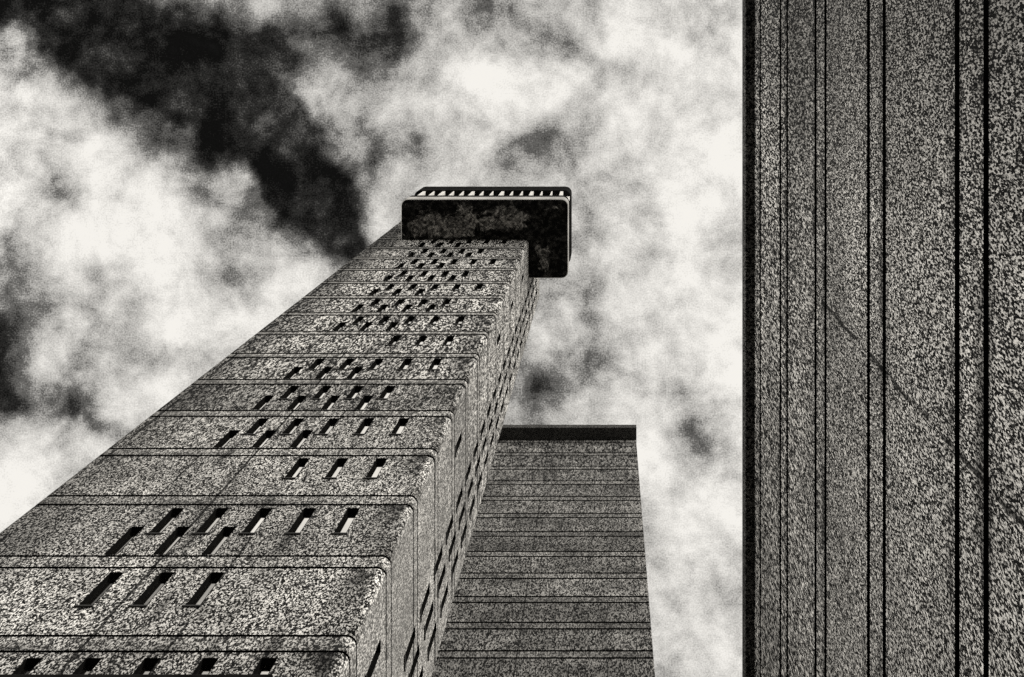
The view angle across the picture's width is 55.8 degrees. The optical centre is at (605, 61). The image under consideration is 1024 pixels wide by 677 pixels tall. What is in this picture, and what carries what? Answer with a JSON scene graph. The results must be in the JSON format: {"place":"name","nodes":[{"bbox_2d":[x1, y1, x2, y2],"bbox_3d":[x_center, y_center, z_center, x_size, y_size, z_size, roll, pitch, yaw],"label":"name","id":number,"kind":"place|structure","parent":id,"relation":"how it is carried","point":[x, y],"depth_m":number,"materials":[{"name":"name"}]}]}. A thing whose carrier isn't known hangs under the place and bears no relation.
{"place":"outdoors","nodes":[
{"label":"outdoors","id":0,"kind":"place"},
{"bbox_2d":[0,186,571,676],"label":"service tower","id":1,"kind":"structure","parent":0,"point":[296,488],"depth_m":25.95,"materials":[{"name":"concrete"}]},
{"bbox_2d":[12,658,42,673],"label":"window","id":2,"kind":"structure","parent":1,"relation":"in","point":[28,665],"depth_m":17.76,"materials":[{"name":"black glass"}]},
{"bbox_2d":[73,658,101,673],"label":"window","id":3,"kind":"structure","parent":1,"relation":"in","point":[88,664],"depth_m":17.78,"materials":[{"name":"black glass"}]},
{"bbox_2d":[74,572,123,606],"bbox_3d":[-10.630,11.163,20.197,0.380,1.345,0.195,0,-90,0],"label":"window","id":4,"kind":"structure","parent":1,"relation":"in","point":[112,577],"depth_m":20.33,"materials":[{"name":"black glass"}]},
{"bbox_2d":[104,527,143,554],"bbox_3d":[-11.160,11.178,22.265,0.300,1.300,0.164,0,-90,0],"label":"window","id":5,"kind":"structure","parent":1,"relation":"in","point":[132,532],"depth_m":22.39,"materials":[{"name":"black glass"}]},
{"bbox_2d":[133,658,160,673],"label":"window","id":6,"kind":"structure","parent":1,"relation":"in","point":[146,666],"depth_m":17.78,"materials":[{"name":"black glass"}]},
{"bbox_2d":[128,572,174,606],"bbox_3d":[-9.530,11.163,20.197,0.380,1.345,0.195,0,-90,0],"label":"window","id":7,"kind":"structure","parent":1,"relation":"in","point":[143,601],"depth_m":20.33,"materials":[{"name":"black glass"}]},
{"bbox_2d":[145,508,183,534],"bbox_3d":[-10.630,11.163,23.197,0.380,1.345,0.195,0,-90,0],"label":"window","id":8,"kind":"structure","parent":1,"relation":"in","point":[173,513],"depth_m":23.33,"materials":[{"name":"black glass"}]},
{"bbox_2d":[152,527,189,554],"bbox_3d":[-10.060,11.178,22.265,0.300,1.300,0.164,0,-90,0],"label":"window","id":9,"kind":"structure","parent":1,"relation":"in","point":[178,532],"depth_m":22.40,"materials":[{"name":"black glass"}]},
{"bbox_2d":[182,572,224,606],"bbox_3d":[-8.440,11.163,20.197,0.380,1.345,0.195,0,-90,0],"label":"window","id":10,"kind":"structure","parent":1,"relation":"in","point":[209,583],"depth_m":20.33,"materials":[{"name":"black glass"}]},
{"bbox_2d":[192,658,218,673],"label":"window","id":11,"kind":"structure","parent":1,"relation":"in","point":[205,665],"depth_m":17.78,"materials":[{"name":"black glass"}]},
{"bbox_2d":[192,508,228,534],"bbox_3d":[-9.530,11.163,23.197,0.380,1.345,0.195,0,-90,0],"label":"window","id":12,"kind":"structure","parent":1,"relation":"in","point":[218,513],"depth_m":23.33,"materials":[{"name":"black glass"}]},
{"bbox_2d":[201,527,235,554],"bbox_3d":[-8.960,11.178,22.265,0.300,1.300,0.164,0,-90,0],"label":"window","id":13,"kind":"structure","parent":1,"relation":"in","point":[218,541],"depth_m":22.40,"materials":[{"name":"black glass"}]},
{"bbox_2d":[213,430,239,447],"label":"window","id":14,"kind":"structure","parent":1,"relation":"in","point":[231,433],"depth_m":28.48,"materials":[{"name":"black glass"}]},
{"bbox_2d":[238,508,272,534],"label":"window","id":15,"kind":"structure","parent":1,"relation":"in","point":[250,529],"depth_m":23.34,"materials":[{"name":"black glass"}]},
{"bbox_2d":[242,418,268,434],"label":"window","id":16,"kind":"structure","parent":1,"relation":"in","point":[261,421],"depth_m":29.39,"materials":[{"name":"black glass"}]},
{"bbox_2d":[251,395,274,409],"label":"window","id":17,"kind":"structure","parent":1,"relation":"in","point":[267,398],"depth_m":31.44,"materials":[{"name":"black glass"}]},
{"bbox_2d":[251,430,276,447],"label":"window","id":18,"kind":"structure","parent":1,"relation":"in","point":[265,437],"depth_m":28.43,"materials":[{"name":"black glass"}]},
{"bbox_2d":[252,658,276,673],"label":"window","id":19,"kind":"structure","parent":1,"relation":"in","point":[265,665],"depth_m":17.78,"materials":[{"name":"black glass"}]},
{"bbox_2d":[276,386,299,399],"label":"window","id":20,"kind":"structure","parent":1,"relation":"in","point":[292,389],"depth_m":32.36,"materials":[{"name":"black glass"}]},
{"bbox_2d":[279,418,304,434],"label":"window","id":21,"kind":"structure","parent":1,"relation":"in","point":[296,422],"depth_m":29.40,"materials":[{"name":"black glass"}]},
{"bbox_2d":[283,367,302,378],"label":"window","id":22,"kind":"structure","parent":1,"relation":"in","point":[295,370],"depth_m":34.47,"materials":[{"name":"black glass"}]},
{"bbox_2d":[281,458,309,478],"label":"window","id":23,"kind":"structure","parent":1,"relation":"in","point":[301,462],"depth_m":26.41,"materials":[{"name":"black glass"}]},
{"bbox_2d":[286,395,307,409],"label":"window","id":24,"kind":"structure","parent":1,"relation":"in","point":[300,398],"depth_m":31.51,"materials":[{"name":"black glass"}]},
{"bbox_2d":[284,508,315,534],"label":"window","id":25,"kind":"structure","parent":1,"relation":"in","point":[296,529],"depth_m":23.33,"materials":[{"name":"black glass"}]},
{"bbox_2d":[289,430,312,447],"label":"window","id":26,"kind":"structure","parent":1,"relation":"in","point":[304,434],"depth_m":28.43,"materials":[{"name":"black glass"}]},
{"bbox_2d":[305,359,324,369],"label":"window","id":27,"kind":"structure","parent":1,"relation":"in","point":[313,367],"depth_m":35.46,"materials":[{"name":"black glass"}]},
{"bbox_2d":[310,386,331,399],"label":"window","id":28,"kind":"structure","parent":1,"relation":"in","point":[324,389],"depth_m":32.38,"materials":[{"name":"black glass"}]},
{"bbox_2d":[314,367,332,378],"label":"window","id":29,"kind":"structure","parent":1,"relation":"in","point":[323,373],"depth_m":34.49,"materials":[{"name":"black glass"}]},
{"bbox_2d":[315,418,339,434],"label":"window","id":30,"kind":"structure","parent":1,"relation":"in","point":[331,422],"depth_m":29.45,"materials":[{"name":"black glass"}]},
{"bbox_2d":[320,395,340,409],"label":"window","id":31,"kind":"structure","parent":1,"relation":"in","point":[327,406],"depth_m":31.51,"materials":[{"name":"black glass"}]},
{"bbox_2d":[322,458,347,478],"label":"window","id":32,"kind":"structure","parent":1,"relation":"in","point":[338,465],"depth_m":26.39,"materials":[{"name":"black glass"}]},
{"bbox_2d":[332,322,346,330],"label":"window","id":33,"kind":"structure","parent":1,"relation":"in","point":[341,324],"depth_m":40.56,"materials":[{"name":"black glass"}]},
{"bbox_2d":[336,359,353,369],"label":"window","id":34,"kind":"structure","parent":1,"relation":"in","point":[345,365],"depth_m":35.46,"materials":[{"name":"black glass"}]},
{"bbox_2d":[331,508,359,534],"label":"window","id":35,"kind":"structure","parent":1,"relation":"in","point":[342,529],"depth_m":23.33,"materials":[{"name":"black glass"}]},
{"bbox_2d":[343,386,363,399],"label":"window","id":36,"kind":"structure","parent":1,"relation":"in","point":[354,392],"depth_m":32.36,"materials":[{"name":"black glass"}]},
{"bbox_2d":[346,367,362,378],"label":"window","id":37,"kind":"structure","parent":1,"relation":"in","point":[356,370],"depth_m":34.49,"materials":[{"name":"black glass"}]},
{"bbox_2d":[350,316,365,324],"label":"window","id":38,"kind":"structure","parent":1,"relation":"in","point":[360,318],"depth_m":41.46,"materials":[{"name":"black glass"}]},
{"bbox_2d":[351,304,364,311],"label":"window","id":39,"kind":"structure","parent":1,"relation":"in","point":[359,306],"depth_m":43.64,"materials":[{"name":"black glass"}]},
{"bbox_2d":[352,418,373,434],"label":"window","id":40,"kind":"structure","parent":1,"relation":"in","point":[366,422],"depth_m":29.45,"materials":[{"name":"black glass"}]},
{"bbox_2d":[354,395,373,409],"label":"window","id":41,"kind":"structure","parent":1,"relation":"in","point":[366,399],"depth_m":31.51,"materials":[{"name":"black glass"}]},
{"bbox_2d":[359,322,372,330],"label":"window","id":42,"kind":"structure","parent":1,"relation":"in","point":[367,324],"depth_m":40.52,"materials":[{"name":"black glass"}]},
{"bbox_2d":[365,638,380,676],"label":"window","id":43,"kind":"structure","parent":1,"relation":"in","point":[378,650],"depth_m":20.20,"materials":[{"name":"black glass"}]},
{"bbox_2d":[369,289,379,294],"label":"window","id":44,"kind":"structure","parent":1,"relation":"in","point":[374,291],"depth_m":46.66,"materials":[{"name":"black glass"}]},
{"bbox_2d":[363,458,386,478],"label":"window","id":45,"kind":"structure","parent":1,"relation":"in","point":[379,463],"depth_m":26.41,"materials":[{"name":"black glass"}]},
{"bbox_2d":[366,359,383,369],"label":"window","id":46,"kind":"structure","parent":1,"relation":"in","point":[377,362],"depth_m":35.46,"materials":[{"name":"black glass"}]},
{"bbox_2d":[369,299,381,305],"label":"window","id":47,"kind":"structure","parent":1,"relation":"in","point":[376,301],"depth_m":44.55,"materials":[{"name":"black glass"}]},
{"bbox_2d":[376,304,388,311],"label":"window","id":48,"kind":"structure","parent":1,"relation":"in","point":[383,307],"depth_m":43.63,"materials":[{"name":"black glass"}]},
{"bbox_2d":[376,316,390,324],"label":"window","id":49,"kind":"structure","parent":1,"relation":"in","point":[382,322],"depth_m":41.46,"materials":[{"name":"black glass"}]},
{"bbox_2d":[376,386,394,399],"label":"window","id":50,"kind":"structure","parent":1,"relation":"in","point":[387,391],"depth_m":32.38,"materials":[{"name":"black glass"}]},
{"bbox_2d":[383,275,393,280],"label":"window","id":51,"kind":"structure","parent":1,"relation":"in","point":[388,277],"depth_m":49.67,"materials":[{"name":"black glass"}]},
{"bbox_2d":[383,284,395,290],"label":"window","id":52,"kind":"structure","parent":1,"relation":"in","point":[390,286],"depth_m":47.51,"materials":[{"name":"black glass"}]},
{"bbox_2d":[385,322,398,330],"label":"window","id":53,"kind":"structure","parent":1,"relation":"in","point":[390,328],"depth_m":40.52,"materials":[{"name":"black glass"}]},
{"bbox_2d":[385,336,400,345],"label":"window","id":54,"kind":"structure","parent":1,"relation":"in","point":[393,341],"depth_m":38.37,"materials":[{"name":"black glass"}]},
{"bbox_2d":[392,289,401,294],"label":"window","id":55,"kind":"structure","parent":1,"relation":"in","point":[397,291],"depth_m":46.56,"materials":[{"name":"black glass"}]},
{"bbox_2d":[388,418,408,434],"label":"window","id":56,"kind":"structure","parent":1,"relation":"in","point":[402,422],"depth_m":29.45,"materials":[{"name":"black glass"}]},
{"bbox_2d":[393,299,404,305],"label":"window","id":57,"kind":"structure","parent":1,"relation":"in","point":[400,301],"depth_m":44.55,"materials":[{"name":"black glass"}]},
{"bbox_2d":[396,271,407,276],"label":"window","id":58,"kind":"structure","parent":1,"relation":"in","point":[402,273],"depth_m":50.53,"materials":[{"name":"black glass"}]},
{"bbox_2d":[396,359,412,369],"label":"window","id":59,"kind":"structure","parent":1,"relation":"in","point":[406,362],"depth_m":35.46,"materials":[{"name":"black glass"}]},
{"bbox_2d":[401,304,412,311],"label":"window","id":60,"kind":"structure","parent":1,"relation":"in","point":[408,306],"depth_m":43.59,"materials":[{"name":"black glass"}]},
{"bbox_2d":[401,316,415,324],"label":"window","id":61,"kind":"structure","parent":1,"relation":"in","point":[410,318],"depth_m":41.46,"materials":[{"name":"black glass"}]},
{"bbox_2d":[404,627,414,671],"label":"window","id":62,"kind":"structure","parent":1,"relation":"in","point":[412,638],"depth_m":23.71,"materials":[{"name":"black glass"}]},
{"bbox_2d":[405,275,414,280],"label":"window","id":63,"kind":"structure","parent":1,"relation":"in","point":[409,277],"depth_m":49.64,"materials":[{"name":"black glass"}]},
{"bbox_2d":[405,284,417,290],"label":"window","id":64,"kind":"structure","parent":1,"relation":"in","point":[411,288],"depth_m":47.49,"materials":[{"name":"black glass"}]},
{"bbox_2d":[409,645,418,676],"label":"window","id":65,"kind":"structure","parent":1,"relation":"in","point":[415,660],"depth_m":24.38,"materials":[{"name":"black glass"}]},
{"bbox_2d":[415,289,424,294],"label":"window","id":66,"kind":"structure","parent":1,"relation":"in","point":[420,291],"depth_m":46.62,"materials":[{"name":"black glass"}]},
{"bbox_2d":[413,336,427,345],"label":"window","id":67,"kind":"structure","parent":1,"relation":"in","point":[420,341],"depth_m":38.37,"materials":[{"name":"black glass"}]},
{"bbox_2d":[417,299,427,305],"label":"window","id":68,"kind":"structure","parent":1,"relation":"in","point":[423,301],"depth_m":44.61,"materials":[{"name":"black glass"}]},
{"bbox_2d":[417,271,428,276],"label":"window","id":69,"kind":"structure","parent":1,"relation":"in","point":[423,273],"depth_m":50.57,"materials":[{"name":"black glass"}]},
{"bbox_2d":[420,582,429,622],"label":"window","id":70,"kind":"structure","parent":1,"relation":"in","point":[422,608],"depth_m":25.73,"materials":[{"name":"black glass"}]},
{"bbox_2d":[424,602,432,639],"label":"window","id":71,"kind":"structure","parent":1,"relation":"in","point":[426,625],"depth_m":26.20,"materials":[{"name":"black glass"}]},
{"bbox_2d":[425,304,436,311],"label":"window","id":72,"kind":"structure","parent":1,"relation":"in","point":[432,306],"depth_m":43.59,"materials":[{"name":"black glass"}]},
{"bbox_2d":[426,275,435,280],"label":"window","id":73,"kind":"structure","parent":1,"relation":"in","point":[431,277],"depth_m":49.69,"materials":[{"name":"black glass"}]},
{"bbox_2d":[428,623,435,660],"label":"window","id":74,"kind":"structure","parent":1,"relation":"in","point":[434,630],"depth_m":26.77,"materials":[{"name":"black glass"}]},
{"bbox_2d":[426,359,441,369],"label":"window","id":75,"kind":"structure","parent":1,"relation":"in","point":[434,365],"depth_m":35.46,"materials":[{"name":"black glass"}]},
{"bbox_2d":[427,316,440,324],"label":"window","id":76,"kind":"structure","parent":1,"relation":"in","point":[434,320],"depth_m":41.46,"materials":[{"name":"black glass"}]},
{"bbox_2d":[428,284,439,290],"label":"window","id":77,"kind":"structure","parent":1,"relation":"in","point":[434,287],"depth_m":47.49,"materials":[{"name":"black glass"}]},
{"bbox_2d":[434,547,441,580],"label":"window","id":78,"kind":"structure","parent":1,"relation":"in","point":[436,566],"depth_m":27.72,"materials":[{"name":"black glass"}]},
{"bbox_2d":[437,564,444,597],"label":"window","id":79,"kind":"structure","parent":1,"relation":"in","point":[443,571],"depth_m":28.23,"materials":[{"name":"black glass"}]},
{"bbox_2d":[440,583,447,617],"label":"window","id":80,"kind":"structure","parent":1,"relation":"in","point":[446,591],"depth_m":28.73,"materials":[{"name":"black glass"}]},
{"bbox_2d":[439,271,448,276],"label":"window","id":81,"kind":"structure","parent":1,"relation":"in","point":[444,273],"depth_m":50.62,"materials":[{"name":"black glass"}]},
{"bbox_2d":[441,299,451,305],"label":"window","id":82,"kind":"structure","parent":1,"relation":"in","point":[446,301],"depth_m":44.55,"materials":[{"name":"black glass"}]},
{"bbox_2d":[441,336,454,345],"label":"window","id":83,"kind":"structure","parent":1,"relation":"in","point":[448,340],"depth_m":38.50,"materials":[{"name":"black glass"}]},
{"bbox_2d":[446,514,452,544],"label":"window","id":84,"kind":"structure","parent":1,"relation":"in","point":[451,521],"depth_m":29.79,"materials":[{"name":"black paint"}]},
{"bbox_2d":[449,530,455,561],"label":"window","id":85,"kind":"structure","parent":1,"relation":"in","point":[454,537],"depth_m":30.36,"materials":[{"name":"black paint"}]},
{"bbox_2d":[448,275,456,280],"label":"window","id":86,"kind":"structure","parent":1,"relation":"in","point":[452,277],"depth_m":49.69,"materials":[{"name":"black glass"}]},
{"bbox_2d":[452,550,457,580],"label":"window","id":87,"kind":"structure","parent":1,"relation":"in","point":[456,558],"depth_m":30.82,"materials":[{"name":"black glass"}]},
{"bbox_2d":[450,284,460,290],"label":"window","id":88,"kind":"structure","parent":1,"relation":"in","point":[456,287],"depth_m":47.49,"materials":[{"name":"black glass"}]},
{"bbox_2d":[455,431,461,457],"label":"window","id":89,"kind":"structure","parent":1,"relation":"in","point":[457,445],"depth_m":31.64,"materials":[{"name":"black glass"}]},
{"bbox_2d":[453,316,465,324],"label":"window","id":90,"kind":"structure","parent":1,"relation":"in","point":[460,319],"depth_m":41.46,"materials":[{"name":"black glass"}]},
{"bbox_2d":[456,485,462,513],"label":"window","id":91,"kind":"structure","parent":1,"relation":"in","point":[461,492],"depth_m":31.84,"materials":[{"name":"black glass"}]},
{"bbox_2d":[459,502,464,529],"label":"window","id":92,"kind":"structure","parent":1,"relation":"in","point":[463,509],"depth_m":32.36,"materials":[{"name":"black paint"}]},
{"bbox_2d":[461,521,466,548],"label":"window","id":93,"kind":"structure","parent":1,"relation":"in","point":[465,528],"depth_m":32.81,"materials":[{"name":"black paint"}]},
{"bbox_2d":[465,461,470,485],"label":"window","id":94,"kind":"structure","parent":1,"relation":"in","point":[469,468],"depth_m":33.76,"materials":[{"name":"black glass"}]},
{"bbox_2d":[468,477,472,501],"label":"window","id":95,"kind":"structure","parent":1,"relation":"in","point":[471,484],"depth_m":34.41,"materials":[{"name":"black glass"}]},
{"bbox_2d":[470,494,474,519],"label":"window","id":96,"kind":"structure","parent":1,"relation":"in","point":[473,501],"depth_m":34.87,"materials":[{"name":"black glass"}]},
{"bbox_2d":[473,440,477,461],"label":"window","id":97,"kind":"structure","parent":1,"relation":"in","point":[474,453],"depth_m":35.75,"materials":[{"name":"black glass"}]},
{"bbox_2d":[475,455,479,476],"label":"window","id":98,"kind":"structure","parent":1,"relation":"in","point":[476,468],"depth_m":36.29,"materials":[{"name":"black glass"}]},
{"bbox_2d":[473,284,482,290],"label":"window","id":99,"kind":"structure","parent":1,"relation":"in","point":[479,286],"depth_m":47.49,"materials":[{"name":"black glass"}]},
{"bbox_2d":[477,471,481,493],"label":"window","id":100,"kind":"structure","parent":1,"relation":"in","point":[480,478],"depth_m":36.86,"materials":[{"name":"black glass"}]},
{"bbox_2d":[481,420,484,439],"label":"window","id":101,"kind":"structure","parent":1,"relation":"in","point":[483,426],"depth_m":37.89,"materials":[{"name":"black glass"}]},
{"bbox_2d":[0,0,741,676],"label":"sky","id":102,"kind":"structure","parent":0,"point":[176,176],"materials":[{"name":"white"}]},
{"bbox_2d":[431,425,654,676],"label":"apartment block","id":103,"kind":"structure","parent":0,"point":[552,582],"depth_m":62.15,"materials":[{"name":"concrete"}]},
{"bbox_2d":[742,0,1023,676],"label":"tall concrete wall","id":104,"kind":"structure","parent":0,"point":[882,338],"depth_m":10.12,"materials":[{"name":"concrete"}]}
]}

